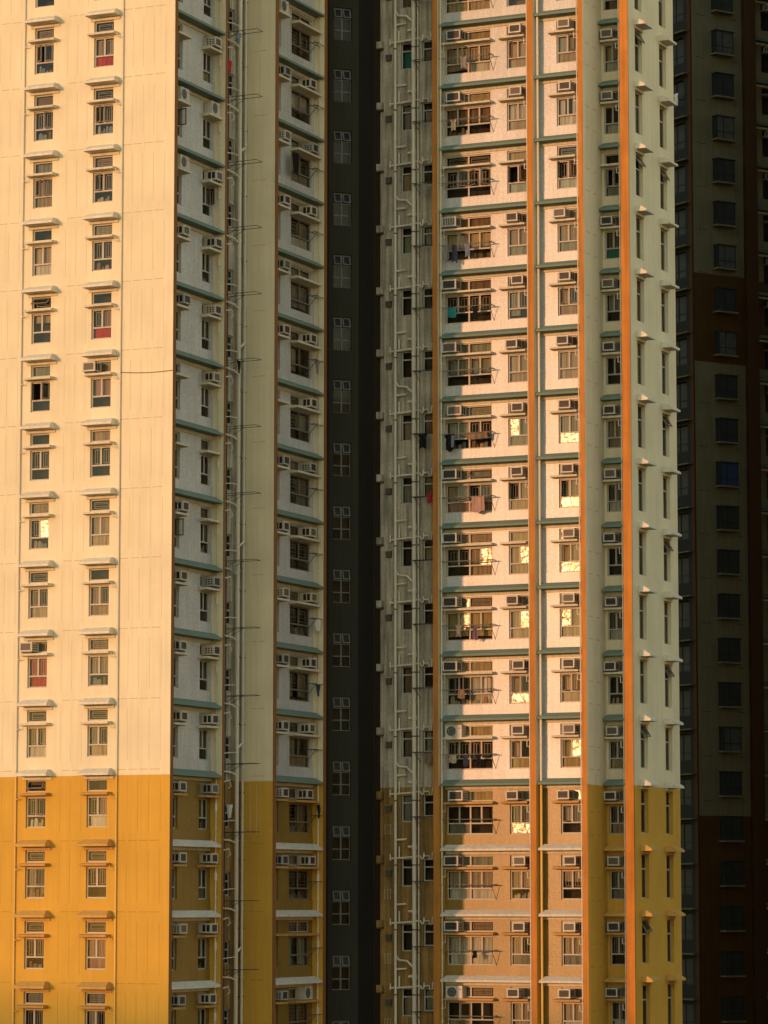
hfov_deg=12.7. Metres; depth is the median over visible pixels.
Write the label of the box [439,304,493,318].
drying rack
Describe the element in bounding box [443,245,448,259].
hanging trousers
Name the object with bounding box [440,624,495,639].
drying rack
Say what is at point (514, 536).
transom window
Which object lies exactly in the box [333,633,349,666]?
stair window
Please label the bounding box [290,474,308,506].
casement window
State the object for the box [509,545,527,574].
casement window
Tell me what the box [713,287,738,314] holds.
bay window
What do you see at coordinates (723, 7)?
bay window
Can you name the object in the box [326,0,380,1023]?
stair block
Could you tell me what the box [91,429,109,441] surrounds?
transom window
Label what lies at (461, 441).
casement window
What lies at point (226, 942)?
kitchen window
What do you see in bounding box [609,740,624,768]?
casement window
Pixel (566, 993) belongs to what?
air conditioner
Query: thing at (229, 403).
kitchen window
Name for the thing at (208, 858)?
air conditioner
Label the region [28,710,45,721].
transom window
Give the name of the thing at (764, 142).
casement window
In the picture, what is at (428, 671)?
bathroom window
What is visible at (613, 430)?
casement window
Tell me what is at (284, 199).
air conditioner
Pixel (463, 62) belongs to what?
hanging shirt
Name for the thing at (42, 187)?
casement window
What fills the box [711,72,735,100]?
bay window
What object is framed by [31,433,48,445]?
transom window
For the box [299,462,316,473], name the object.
air conditioner
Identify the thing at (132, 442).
apartment block
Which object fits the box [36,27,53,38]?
transom window
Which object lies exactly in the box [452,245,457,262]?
hanging trousers
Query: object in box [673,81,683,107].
wide window
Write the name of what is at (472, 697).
casement window
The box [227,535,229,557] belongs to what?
kitchen window
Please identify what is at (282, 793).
air conditioner
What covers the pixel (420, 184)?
drying rack
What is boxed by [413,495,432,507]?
drying rack
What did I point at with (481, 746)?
casement window
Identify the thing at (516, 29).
air conditioner
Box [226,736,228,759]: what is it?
kitchen window
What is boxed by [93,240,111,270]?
casement window
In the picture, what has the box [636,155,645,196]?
slit window
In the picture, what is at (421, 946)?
drying rack
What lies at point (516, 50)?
casement window
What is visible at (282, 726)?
air conditioner
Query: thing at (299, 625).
casement window
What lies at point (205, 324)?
casement window
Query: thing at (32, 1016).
casement window
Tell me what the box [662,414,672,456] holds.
slit window
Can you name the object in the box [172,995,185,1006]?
air conditioner
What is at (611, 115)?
casement window
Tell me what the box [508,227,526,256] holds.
casement window
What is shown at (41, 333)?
casement window
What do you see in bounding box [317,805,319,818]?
hanging towel
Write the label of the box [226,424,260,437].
drying rack
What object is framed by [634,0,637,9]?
slit window
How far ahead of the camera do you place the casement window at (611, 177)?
149.13 m
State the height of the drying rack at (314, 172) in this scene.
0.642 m
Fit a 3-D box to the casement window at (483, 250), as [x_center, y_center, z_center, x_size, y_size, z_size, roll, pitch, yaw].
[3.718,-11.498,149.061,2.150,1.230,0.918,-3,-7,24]
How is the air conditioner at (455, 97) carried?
on the apartment block at (584, 154)
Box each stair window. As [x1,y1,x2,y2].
[332,890,349,924]
[332,955,349,989]
[332,1021,349,1023]
[333,255,350,287]
[333,317,350,350]
[333,380,350,412]
[333,443,350,475]
[333,506,350,539]
[333,569,350,602]
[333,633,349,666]
[333,697,349,730]
[333,761,349,794]
[333,826,349,859]
[334,8,350,40]
[334,69,350,101]
[334,131,350,163]
[334,193,350,225]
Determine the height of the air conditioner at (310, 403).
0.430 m
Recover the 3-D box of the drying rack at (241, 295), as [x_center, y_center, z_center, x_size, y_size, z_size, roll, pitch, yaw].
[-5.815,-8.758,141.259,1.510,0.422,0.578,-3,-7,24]
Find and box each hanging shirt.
[226,804,232,818]
[237,360,240,373]
[315,360,318,374]
[316,684,320,696]
[418,434,426,448]
[421,183,427,194]
[445,434,453,451]
[450,120,455,130]
[456,626,460,636]
[460,56,466,68]
[462,755,468,766]
[464,243,469,256]
[472,306,477,318]
[476,754,481,765]
[673,93,677,104]
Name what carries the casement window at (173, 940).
in the apartment block at (132, 442)
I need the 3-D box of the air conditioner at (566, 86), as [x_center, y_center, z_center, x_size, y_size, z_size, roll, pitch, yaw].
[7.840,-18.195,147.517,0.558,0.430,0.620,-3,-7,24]
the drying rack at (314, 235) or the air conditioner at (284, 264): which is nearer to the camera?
the air conditioner at (284, 264)
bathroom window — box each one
[402,0,410,8]
[402,43,410,69]
[402,104,410,130]
[402,166,410,192]
[402,227,410,253]
[402,289,411,315]
[402,351,411,378]
[402,414,411,440]
[402,477,411,503]
[402,540,411,566]
[402,603,411,630]
[402,666,411,693]
[402,730,411,757]
[402,794,411,821]
[402,859,411,886]
[402,923,411,950]
[402,988,411,1015]
[423,41,431,61]
[423,102,431,123]
[423,164,431,184]
[423,225,431,246]
[423,288,432,309]
[423,350,432,371]
[423,413,432,433]
[424,475,432,497]
[424,539,432,558]
[424,602,432,622]
[424,666,432,686]
[424,730,432,751]
[424,794,432,815]
[424,859,432,880]
[424,923,433,945]
[424,988,433,1010]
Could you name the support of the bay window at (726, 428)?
in the apartment block at (720, 72)
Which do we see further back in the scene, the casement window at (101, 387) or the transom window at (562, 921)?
the transom window at (562, 921)
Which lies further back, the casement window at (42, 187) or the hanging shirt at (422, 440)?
the hanging shirt at (422, 440)
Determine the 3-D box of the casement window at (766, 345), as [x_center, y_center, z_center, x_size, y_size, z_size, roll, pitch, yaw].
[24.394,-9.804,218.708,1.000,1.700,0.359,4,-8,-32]
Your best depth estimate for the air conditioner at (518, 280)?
147.26 m
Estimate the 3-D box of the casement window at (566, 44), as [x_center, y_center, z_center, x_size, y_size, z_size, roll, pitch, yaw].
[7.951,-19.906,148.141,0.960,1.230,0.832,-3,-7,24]
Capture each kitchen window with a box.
[224,1009,227,1023]
[225,872,228,895]
[225,941,227,963]
[226,669,229,691]
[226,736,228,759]
[226,804,228,827]
[227,468,230,490]
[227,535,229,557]
[227,602,229,624]
[228,270,231,292]
[228,335,230,357]
[228,402,230,423]
[229,74,232,95]
[229,139,231,160]
[229,204,231,226]
[230,10,232,30]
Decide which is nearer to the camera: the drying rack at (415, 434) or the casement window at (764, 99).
the drying rack at (415, 434)
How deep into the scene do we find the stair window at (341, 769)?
147.65 m
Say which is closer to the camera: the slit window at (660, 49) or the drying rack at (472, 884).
the drying rack at (472, 884)
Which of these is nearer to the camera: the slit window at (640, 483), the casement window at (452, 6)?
the slit window at (640, 483)
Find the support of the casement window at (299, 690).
in the apartment block at (132, 442)
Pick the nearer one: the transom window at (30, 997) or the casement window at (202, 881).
the transom window at (30, 997)
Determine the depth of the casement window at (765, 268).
219.49 m
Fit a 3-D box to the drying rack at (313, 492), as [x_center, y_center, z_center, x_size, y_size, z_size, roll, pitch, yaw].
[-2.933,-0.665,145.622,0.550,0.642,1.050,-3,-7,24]
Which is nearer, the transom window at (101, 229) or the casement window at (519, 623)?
the transom window at (101, 229)
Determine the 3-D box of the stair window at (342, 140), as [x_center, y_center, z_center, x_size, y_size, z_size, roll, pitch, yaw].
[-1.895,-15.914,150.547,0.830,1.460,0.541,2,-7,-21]
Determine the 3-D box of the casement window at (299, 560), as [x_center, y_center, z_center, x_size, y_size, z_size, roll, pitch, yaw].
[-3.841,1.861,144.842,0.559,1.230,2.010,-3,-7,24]
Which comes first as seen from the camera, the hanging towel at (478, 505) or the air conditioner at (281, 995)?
the air conditioner at (281, 995)
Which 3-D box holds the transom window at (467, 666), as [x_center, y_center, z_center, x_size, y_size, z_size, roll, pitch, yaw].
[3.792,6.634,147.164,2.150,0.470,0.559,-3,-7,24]
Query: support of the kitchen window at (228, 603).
in the apartment block at (132, 442)
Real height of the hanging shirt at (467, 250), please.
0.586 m
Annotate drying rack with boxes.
[224,831,257,841]
[224,900,259,907]
[224,969,258,978]
[225,491,260,504]
[225,627,260,638]
[225,694,259,705]
[225,763,259,773]
[226,358,260,371]
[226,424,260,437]
[227,159,261,173]
[227,225,261,239]
[227,291,261,305]
[227,559,260,570]
[228,28,262,44]
[228,93,262,109]
[305,552,322,567]
[305,618,322,632]
[305,683,322,697]
[306,231,322,246]
[306,295,323,310]
[306,488,322,502]
[307,41,323,56]
[307,104,323,119]
[307,167,323,182]
[410,58,431,71]
[410,182,431,194]
[410,306,432,318]
[410,432,432,441]
[410,559,432,570]
[411,244,431,256]
[411,881,432,890]
[411,946,433,955]
[412,119,431,132]
[412,369,432,380]
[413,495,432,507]
[413,623,432,632]
[413,687,432,697]
[439,241,493,256]
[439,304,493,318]
[439,367,494,383]
[439,431,494,446]
[439,559,494,573]
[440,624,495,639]
[440,753,495,768]
[440,819,495,832]
[440,884,496,899]
[440,950,496,964]
[440,1015,497,1022]
[441,53,493,67]
[441,115,493,131]
[442,178,493,194]
[442,495,495,510]
[442,688,495,703]
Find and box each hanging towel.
[228,60,231,72]
[293,151,298,175]
[315,619,320,631]
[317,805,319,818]
[423,752,431,764]
[427,493,431,502]
[447,307,455,317]
[449,755,455,762]
[451,435,453,447]
[458,690,464,698]
[467,432,486,438]
[471,496,484,512]
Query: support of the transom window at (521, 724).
in the apartment block at (584, 154)
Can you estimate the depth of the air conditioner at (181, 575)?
134.80 m
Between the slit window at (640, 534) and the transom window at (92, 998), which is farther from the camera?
the slit window at (640, 534)
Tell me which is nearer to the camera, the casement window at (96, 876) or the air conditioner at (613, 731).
the casement window at (96, 876)
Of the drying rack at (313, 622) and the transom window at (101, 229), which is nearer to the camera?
the transom window at (101, 229)
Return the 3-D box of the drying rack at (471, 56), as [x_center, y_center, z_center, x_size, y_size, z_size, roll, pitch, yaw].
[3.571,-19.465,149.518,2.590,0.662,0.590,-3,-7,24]
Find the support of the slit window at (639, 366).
in the apartment block at (584, 154)
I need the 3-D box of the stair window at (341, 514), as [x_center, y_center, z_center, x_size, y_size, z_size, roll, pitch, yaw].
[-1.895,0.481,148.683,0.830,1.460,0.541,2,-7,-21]
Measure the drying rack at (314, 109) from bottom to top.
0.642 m
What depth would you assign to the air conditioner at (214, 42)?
139.74 m
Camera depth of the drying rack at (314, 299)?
146.29 m
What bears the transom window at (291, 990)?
in the apartment block at (132, 442)
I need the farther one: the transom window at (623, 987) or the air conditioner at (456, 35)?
the air conditioner at (456, 35)
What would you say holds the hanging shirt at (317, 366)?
hanging from the drying rack
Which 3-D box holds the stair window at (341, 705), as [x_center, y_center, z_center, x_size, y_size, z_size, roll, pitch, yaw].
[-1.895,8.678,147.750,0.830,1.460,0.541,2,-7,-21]
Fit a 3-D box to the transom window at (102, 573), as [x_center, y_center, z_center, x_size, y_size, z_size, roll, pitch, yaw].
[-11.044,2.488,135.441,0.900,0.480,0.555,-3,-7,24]
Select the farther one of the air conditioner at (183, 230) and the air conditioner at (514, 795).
the air conditioner at (514, 795)
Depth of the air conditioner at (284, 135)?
144.24 m
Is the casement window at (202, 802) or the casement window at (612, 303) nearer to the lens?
the casement window at (202, 802)
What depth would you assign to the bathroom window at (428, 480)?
149.10 m
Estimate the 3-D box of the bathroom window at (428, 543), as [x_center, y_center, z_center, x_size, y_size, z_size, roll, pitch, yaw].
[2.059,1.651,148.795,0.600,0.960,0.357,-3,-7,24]
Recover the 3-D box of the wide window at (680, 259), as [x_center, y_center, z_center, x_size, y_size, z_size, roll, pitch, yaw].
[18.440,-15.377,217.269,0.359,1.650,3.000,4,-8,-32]
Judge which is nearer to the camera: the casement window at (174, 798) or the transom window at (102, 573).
the casement window at (174, 798)
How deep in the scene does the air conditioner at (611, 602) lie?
146.57 m
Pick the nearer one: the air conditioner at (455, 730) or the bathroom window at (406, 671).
the air conditioner at (455, 730)
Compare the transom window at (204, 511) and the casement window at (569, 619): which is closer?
the transom window at (204, 511)
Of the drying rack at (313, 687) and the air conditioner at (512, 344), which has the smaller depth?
the drying rack at (313, 687)
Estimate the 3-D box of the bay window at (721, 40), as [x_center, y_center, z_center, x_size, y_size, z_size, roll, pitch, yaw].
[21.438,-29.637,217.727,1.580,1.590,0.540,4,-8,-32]
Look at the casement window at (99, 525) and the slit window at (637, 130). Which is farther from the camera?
the slit window at (637, 130)
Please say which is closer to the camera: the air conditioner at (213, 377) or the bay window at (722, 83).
the air conditioner at (213, 377)
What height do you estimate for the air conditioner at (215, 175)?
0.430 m
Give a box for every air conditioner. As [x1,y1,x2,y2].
[19,642,38,653]
[82,361,101,372]
[172,924,186,934]
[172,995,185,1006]
[173,781,186,792]
[173,852,186,863]
[174,640,186,651]
[174,711,187,722]
[175,501,189,512]
[175,570,187,581]
[176,293,190,305]
[177,154,188,169]
[177,224,189,237]
[178,86,189,101]
[198,923,217,933]
[198,993,216,1004]
[199,784,218,794]
[199,853,217,863]
[200,714,218,725]
[201,576,220,587]
[201,645,219,656]
[202,371,220,383]
[203,100,219,116]
[203,237,221,249]
[203,304,221,316]
[204,36,221,49]
[204,170,222,182]
[276,721,288,731]
[276,788,288,798]
[276,855,288,865]
[276,990,287,1000]
[277,455,289,466]
[277,521,289,532]
[277,587,289,598]
[277,654,288,664]
[278,194,290,206]
[278,259,290,270]
[278,324,289,335]
[279,0,288,13]
[279,65,290,77]
[279,130,290,141]
[295,789,312,799]
[295,986,312,999]
[297,723,315,733]
[298,856,315,865]
[299,78,315,90]
[299,333,316,344]
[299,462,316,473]
[299,527,316,538]
[299,592,316,603]
[299,658,316,668]
[300,205,316,217]
[300,398,316,409]
[301,143,318,154]
[442,216,460,228]
[442,279,460,291]
[442,342,461,353]
[442,469,461,480]
[442,533,461,544]
[442,597,461,608]
[442,661,461,672]
[444,856,463,866]
[444,921,463,931]
[445,725,465,736]
[446,29,465,41]
[446,91,464,103]
[446,985,466,997]
[447,405,466,416]
[448,790,467,801]
[505,212,522,222]
[505,339,521,349]
[506,595,522,605]
[506,791,522,800]
[507,988,523,998]
[508,23,525,34]
[509,86,525,96]
[510,466,527,476]
[511,275,526,285]
[511,402,527,412]
[511,725,528,735]
[512,660,528,670]
[512,922,529,932]
[513,856,529,866]
[553,208,569,218]
[556,335,572,345]
[557,18,573,29]
[557,790,573,800]
[558,81,575,91]
[558,271,574,281]
[558,399,574,409]
[558,989,574,998]
[561,463,577,474]
[562,528,578,538]
[562,593,578,603]
[562,658,579,668]
[562,724,579,734]
[563,856,580,865]
[563,922,579,932]
[600,28,615,39]
[600,216,615,226]
[601,90,616,101]
[602,278,617,289]
[602,341,618,352]
[603,405,618,415]
[603,533,618,543]
[603,661,619,671]
[604,469,619,479]
[604,791,619,801]
[605,597,620,607]
[605,988,621,997]
[606,726,621,736]
[607,857,623,866]
[607,922,623,931]
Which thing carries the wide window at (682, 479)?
in the apartment block at (720, 72)
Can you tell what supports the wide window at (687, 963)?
in the apartment block at (720, 72)
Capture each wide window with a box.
[673,0,682,22]
[673,38,683,65]
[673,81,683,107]
[674,124,684,150]
[674,166,684,193]
[675,209,684,236]
[675,252,685,279]
[675,295,685,322]
[676,339,686,365]
[676,382,686,408]
[677,426,687,452]
[677,469,687,496]
[678,513,688,539]
[678,557,688,583]
[678,601,688,627]
[679,645,689,671]
[679,690,689,716]
[680,734,690,760]
[680,779,690,805]
[681,823,691,849]
[681,868,691,894]
[681,913,692,939]
[682,958,692,984]
[682,1003,692,1023]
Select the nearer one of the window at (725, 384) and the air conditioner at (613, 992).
the air conditioner at (613, 992)
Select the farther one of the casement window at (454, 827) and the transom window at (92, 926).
the casement window at (454, 827)
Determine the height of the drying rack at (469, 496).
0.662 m
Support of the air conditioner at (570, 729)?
on the apartment block at (584, 154)
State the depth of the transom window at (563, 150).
147.90 m
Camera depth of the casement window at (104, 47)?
137.69 m
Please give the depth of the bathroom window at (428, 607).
148.70 m
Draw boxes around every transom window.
[25,921,43,932]
[25,992,42,1003]
[26,780,45,791]
[26,850,44,862]
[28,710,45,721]
[29,640,46,651]
[30,502,48,514]
[30,571,47,582]
[31,297,50,308]
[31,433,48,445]
[32,365,49,376]
[34,162,51,173]
[34,229,51,240]
[35,94,52,105]
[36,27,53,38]
[86,921,105,932]
[86,992,104,1004]
[87,850,106,861]
[88,779,106,790]
[89,638,107,650]
[89,708,107,720]
[90,568,108,580]
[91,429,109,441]
[91,499,109,510]
[93,223,111,235]
[93,292,111,303]
[94,155,112,167]
[95,20,113,31]
[95,88,112,99]
[96,360,110,371]
[201,439,208,449]
[201,507,208,517]
[289,721,305,732]
[289,788,301,798]
[289,854,307,865]
[289,921,307,931]
[289,988,295,999]
[290,395,300,404]
[290,459,302,469]
[290,524,301,534]
[290,590,304,600]
[290,656,303,666]
[291,75,299,83]
[291,138,302,147]
[291,202,300,210]
[291,266,309,279]
[291,330,300,339]
[292,11,309,24]
[446,29,489,41]
[446,91,490,103]
[446,153,490,165]
[446,405,491,417]
[447,790,492,801]
[447,855,492,865]
[460,216,490,227]
[461,279,490,289]
[461,341,491,352]
[461,596,491,607]
[461,661,492,671]
[462,468,491,479]
[462,532,491,543]
[462,921,493,931]
[466,725,492,736]
[466,986,493,997]
[508,150,525,160]
[509,530,527,541]
[510,659,528,670]
[510,724,530,735]
[510,790,528,800]
[511,855,529,865]
[511,921,529,931]
[511,987,529,997]
[519,339,526,348]
[519,595,528,605]
[521,213,526,222]
[558,145,576,155]
[559,399,579,409]
[561,723,579,734]
[561,789,580,799]
[562,855,582,865]
[562,921,581,931]
[563,987,581,998]
[569,208,576,217]
[572,335,577,345]
[605,154,618,163]
[609,661,622,671]
[610,790,623,800]
[610,855,625,865]
[611,725,624,735]
[611,986,626,997]
[614,216,620,225]
[617,532,621,542]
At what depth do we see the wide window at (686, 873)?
212.27 m
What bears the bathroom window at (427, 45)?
in the apartment block at (584, 154)
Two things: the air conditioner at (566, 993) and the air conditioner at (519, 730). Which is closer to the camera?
the air conditioner at (566, 993)
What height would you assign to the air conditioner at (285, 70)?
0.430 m
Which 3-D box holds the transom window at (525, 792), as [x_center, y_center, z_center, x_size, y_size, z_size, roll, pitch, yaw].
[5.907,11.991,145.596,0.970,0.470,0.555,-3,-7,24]
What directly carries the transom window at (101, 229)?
in the apartment block at (132, 442)
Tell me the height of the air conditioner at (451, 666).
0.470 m
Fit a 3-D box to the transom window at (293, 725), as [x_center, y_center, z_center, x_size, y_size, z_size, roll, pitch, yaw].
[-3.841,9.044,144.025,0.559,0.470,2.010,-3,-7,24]
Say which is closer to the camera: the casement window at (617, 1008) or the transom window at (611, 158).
the casement window at (617, 1008)
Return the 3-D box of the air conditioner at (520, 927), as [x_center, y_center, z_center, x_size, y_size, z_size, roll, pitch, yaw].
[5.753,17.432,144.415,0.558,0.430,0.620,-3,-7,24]
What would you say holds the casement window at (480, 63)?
in the apartment block at (584, 154)
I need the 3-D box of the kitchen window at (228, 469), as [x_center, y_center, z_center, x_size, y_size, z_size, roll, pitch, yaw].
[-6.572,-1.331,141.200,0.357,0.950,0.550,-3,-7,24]
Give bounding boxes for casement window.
[24,1009,42,1023]
[25,938,43,968]
[26,867,44,897]
[27,797,44,827]
[28,657,46,687]
[28,727,45,757]
[29,588,47,618]
[30,519,48,549]
[31,381,49,411]
[31,450,48,480]
[32,313,50,343]
[33,245,51,275]
[34,178,51,208]
[35,111,52,140]
[36,0,53,7]
[36,44,53,73]
[86,938,105,969]
[86,1010,104,1023]
[87,867,105,897]
[88,725,107,756]
[88,796,106,826]
[89,655,107,685]
[90,515,109,546]
[90,585,108,615]
[91,446,109,476]
[92,308,110,339]
[92,377,110,407]
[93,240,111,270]
[94,104,112,134]
[94,172,112,202]
[95,37,113,67]
[172,868,174,898]
[172,939,174,970]
[173,726,175,757]
[173,797,175,827]
[174,587,176,617]
[174,656,176,687]
[175,448,177,478]
[175,517,183,547]
[176,310,178,340]
[176,379,177,409]
[177,174,179,204]
[177,242,178,272]
[178,38,180,69]
[178,107,186,136]
[198,868,206,898]
[198,938,205,969]
[198,1008,205,1023]
[199,729,206,759]
[199,798,206,829]
[200,523,208,553]
[200,591,207,622]
[200,660,207,690]
[201,387,208,417]
[201,455,208,485]
[202,252,209,283]
[202,319,209,350]
[203,52,210,83]
[203,118,210,149]
[203,185,214,216]
[204,0,211,17]
[276,735,276,764]
[289,737,307,767]
[289,803,307,833]
[289,870,307,899]
[289,936,307,966]
[289,1003,307,1023]
[290,409,308,442]
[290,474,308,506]
[290,540,308,571]
[290,605,308,636]
[290,671,308,701]
[291,89,309,124]
[291,153,309,187]
[291,217,309,250]
[291,281,309,314]
[291,345,308,378]
[292,26,309,61]
[446,0,489,13]
[446,44,490,74]
[446,105,490,136]
[446,168,490,198]
[446,230,490,261]
[446,293,490,323]
[446,356,491,386]
[447,420,491,449]
[447,483,491,513]
[447,547,491,576]
[447,611,492,640]
[447,676,492,704]
[447,740,492,769]
[447,805,492,834]
[447,870,492,899]
[448,936,493,964]
[448,1001,493,1023]
[507,0,525,6]
[507,40,525,68]
[507,164,526,193]
[508,102,527,130]
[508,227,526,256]
[508,290,528,319]
[508,481,527,510]
[509,354,526,382]
[509,417,527,446]
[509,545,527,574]
[510,610,528,638]
[510,674,528,703]
[510,739,528,768]
[511,805,529,833]
[511,870,529,899]
[511,936,531,965]
[511,1002,530,1023]
[557,34,575,62]
[557,97,577,125]
[557,160,576,188]
[558,223,578,251]
[558,286,577,315]
[559,350,577,379]
[559,414,577,443]
[560,478,578,507]
[560,543,580,572]
[560,608,579,636]
[561,673,579,702]
[561,738,580,767]
[561,804,580,833]
[562,870,582,899]
[562,936,581,965]
[563,1003,583,1023]
[604,0,616,10]
[604,44,619,71]
[605,106,619,133]
[605,168,620,196]
[606,231,620,258]
[606,293,621,321]
[606,356,621,384]
[607,420,622,448]
[607,483,622,511]
[608,547,623,575]
[608,611,623,639]
[609,676,624,704]
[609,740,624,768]
[610,805,625,833]
[610,870,625,899]
[611,936,626,964]
[611,1002,624,1023]
[760,5,767,30]
[761,47,767,72]
[762,89,767,114]
[762,131,767,156]
[763,174,767,199]
[763,216,767,241]
[764,258,767,283]
[764,301,767,326]
[765,344,767,369]
[765,387,767,412]
[766,430,767,455]
[766,473,767,498]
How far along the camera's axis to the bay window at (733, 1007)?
210.67 m
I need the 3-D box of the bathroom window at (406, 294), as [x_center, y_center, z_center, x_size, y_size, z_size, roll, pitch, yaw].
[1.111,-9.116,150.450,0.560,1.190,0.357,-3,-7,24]
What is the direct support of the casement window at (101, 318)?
in the apartment block at (132, 442)
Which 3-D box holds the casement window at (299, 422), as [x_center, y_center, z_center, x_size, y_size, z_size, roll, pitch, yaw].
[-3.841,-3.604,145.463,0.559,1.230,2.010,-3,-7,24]
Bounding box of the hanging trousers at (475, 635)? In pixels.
[472,625,477,639]
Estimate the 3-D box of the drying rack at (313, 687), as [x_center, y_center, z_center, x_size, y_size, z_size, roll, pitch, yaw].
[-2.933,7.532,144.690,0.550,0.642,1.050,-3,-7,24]
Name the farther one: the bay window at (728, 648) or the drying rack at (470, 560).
the bay window at (728, 648)
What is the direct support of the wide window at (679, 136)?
in the apartment block at (720, 72)
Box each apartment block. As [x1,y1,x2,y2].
[0,0,327,1023]
[376,0,685,1023]
[673,0,767,1023]
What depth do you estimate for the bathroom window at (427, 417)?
149.39 m
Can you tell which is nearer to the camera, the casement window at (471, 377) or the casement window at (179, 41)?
the casement window at (179, 41)
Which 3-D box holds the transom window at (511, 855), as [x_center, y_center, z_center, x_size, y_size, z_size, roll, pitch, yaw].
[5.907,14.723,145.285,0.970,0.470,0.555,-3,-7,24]
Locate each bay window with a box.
[710,0,734,15]
[710,29,734,57]
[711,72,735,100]
[711,114,736,142]
[712,157,736,185]
[712,200,737,228]
[713,243,737,271]
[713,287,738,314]
[714,330,738,357]
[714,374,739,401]
[715,417,739,444]
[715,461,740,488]
[716,505,740,532]
[716,549,741,575]
[717,593,741,619]
[717,637,742,663]
[718,682,742,708]
[718,726,743,752]
[718,771,743,797]
[719,816,744,841]
[719,861,744,886]
[720,906,745,931]
[720,951,745,976]
[721,996,746,1022]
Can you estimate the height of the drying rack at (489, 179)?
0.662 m
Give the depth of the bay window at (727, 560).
213.78 m
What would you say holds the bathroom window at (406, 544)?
in the apartment block at (584, 154)
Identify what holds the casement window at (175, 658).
in the apartment block at (132, 442)
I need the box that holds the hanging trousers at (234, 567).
[232,561,235,574]
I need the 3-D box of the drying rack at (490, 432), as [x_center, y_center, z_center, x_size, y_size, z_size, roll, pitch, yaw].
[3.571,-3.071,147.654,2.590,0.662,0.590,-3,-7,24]
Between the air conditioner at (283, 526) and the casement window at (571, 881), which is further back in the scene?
the casement window at (571, 881)
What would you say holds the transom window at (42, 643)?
in the apartment block at (132, 442)
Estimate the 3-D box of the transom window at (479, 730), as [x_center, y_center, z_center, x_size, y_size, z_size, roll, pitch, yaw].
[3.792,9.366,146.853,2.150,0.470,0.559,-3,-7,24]
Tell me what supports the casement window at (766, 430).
in the apartment block at (720, 72)
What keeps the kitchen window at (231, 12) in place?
in the apartment block at (132, 442)
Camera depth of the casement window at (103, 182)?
137.09 m
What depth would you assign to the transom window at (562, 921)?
143.81 m
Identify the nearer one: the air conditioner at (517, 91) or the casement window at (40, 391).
the casement window at (40, 391)
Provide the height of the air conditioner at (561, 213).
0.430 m
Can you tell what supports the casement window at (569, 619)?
in the apartment block at (584, 154)
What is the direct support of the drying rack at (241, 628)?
attached to the apartment block at (132, 442)
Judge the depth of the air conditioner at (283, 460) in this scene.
142.69 m
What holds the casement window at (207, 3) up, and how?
in the apartment block at (132, 442)
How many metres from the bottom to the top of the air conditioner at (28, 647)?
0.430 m
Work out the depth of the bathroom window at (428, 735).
147.83 m
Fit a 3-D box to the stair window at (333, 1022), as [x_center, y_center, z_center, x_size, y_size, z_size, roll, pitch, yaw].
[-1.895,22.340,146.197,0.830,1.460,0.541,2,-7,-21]
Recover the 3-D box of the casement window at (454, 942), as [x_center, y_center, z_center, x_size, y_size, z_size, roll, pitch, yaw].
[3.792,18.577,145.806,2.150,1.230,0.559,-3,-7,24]
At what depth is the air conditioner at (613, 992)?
144.75 m
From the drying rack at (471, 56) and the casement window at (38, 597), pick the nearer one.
the casement window at (38, 597)
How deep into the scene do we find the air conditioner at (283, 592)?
142.06 m
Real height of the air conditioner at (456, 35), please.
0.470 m
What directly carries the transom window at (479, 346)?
in the apartment block at (584, 154)
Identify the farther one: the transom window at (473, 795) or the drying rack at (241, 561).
the transom window at (473, 795)
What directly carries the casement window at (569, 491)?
in the apartment block at (584, 154)
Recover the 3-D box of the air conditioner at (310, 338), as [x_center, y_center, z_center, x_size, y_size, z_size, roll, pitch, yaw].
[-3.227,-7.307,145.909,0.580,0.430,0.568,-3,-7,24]
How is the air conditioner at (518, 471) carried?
on the apartment block at (584, 154)
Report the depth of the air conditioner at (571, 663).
144.47 m
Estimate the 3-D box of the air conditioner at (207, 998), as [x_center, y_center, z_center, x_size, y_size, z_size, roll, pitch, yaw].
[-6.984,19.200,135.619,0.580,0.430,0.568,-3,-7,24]
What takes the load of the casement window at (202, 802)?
in the apartment block at (132, 442)
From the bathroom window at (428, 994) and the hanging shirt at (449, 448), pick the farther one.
the hanging shirt at (449, 448)
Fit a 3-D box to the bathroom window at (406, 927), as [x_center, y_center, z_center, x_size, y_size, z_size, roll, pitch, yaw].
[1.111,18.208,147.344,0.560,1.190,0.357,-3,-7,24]
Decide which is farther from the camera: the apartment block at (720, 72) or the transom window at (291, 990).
the apartment block at (720, 72)
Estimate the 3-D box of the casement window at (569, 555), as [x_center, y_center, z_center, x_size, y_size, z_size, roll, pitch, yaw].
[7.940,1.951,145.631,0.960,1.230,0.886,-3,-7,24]
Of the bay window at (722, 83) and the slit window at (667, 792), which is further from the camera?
the bay window at (722, 83)
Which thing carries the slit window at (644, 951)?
in the apartment block at (584, 154)
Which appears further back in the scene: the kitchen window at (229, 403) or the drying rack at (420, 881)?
the drying rack at (420, 881)
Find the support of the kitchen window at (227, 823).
in the apartment block at (132, 442)
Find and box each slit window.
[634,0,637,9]
[635,31,644,71]
[635,92,639,134]
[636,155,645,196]
[636,217,640,258]
[637,279,640,321]
[637,342,641,384]
[638,405,641,447]
[638,468,642,511]
[639,532,642,574]
[639,596,643,639]
[640,660,643,703]
[640,724,650,767]
[641,789,645,832]
[642,854,645,898]
[642,919,652,963]
[643,985,646,1023]
[659,0,661,26]
[659,47,662,87]
[660,108,663,148]
[660,168,669,208]
[661,230,664,270]
[661,291,664,331]
[662,353,665,393]
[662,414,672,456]
[663,477,666,518]
[664,539,673,581]
[664,602,667,643]
[665,665,674,707]
[665,728,668,770]
[666,791,669,834]
[666,855,670,898]
[667,919,670,962]
[668,984,671,1023]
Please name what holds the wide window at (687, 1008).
in the apartment block at (720, 72)
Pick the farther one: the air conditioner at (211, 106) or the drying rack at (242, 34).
the drying rack at (242, 34)

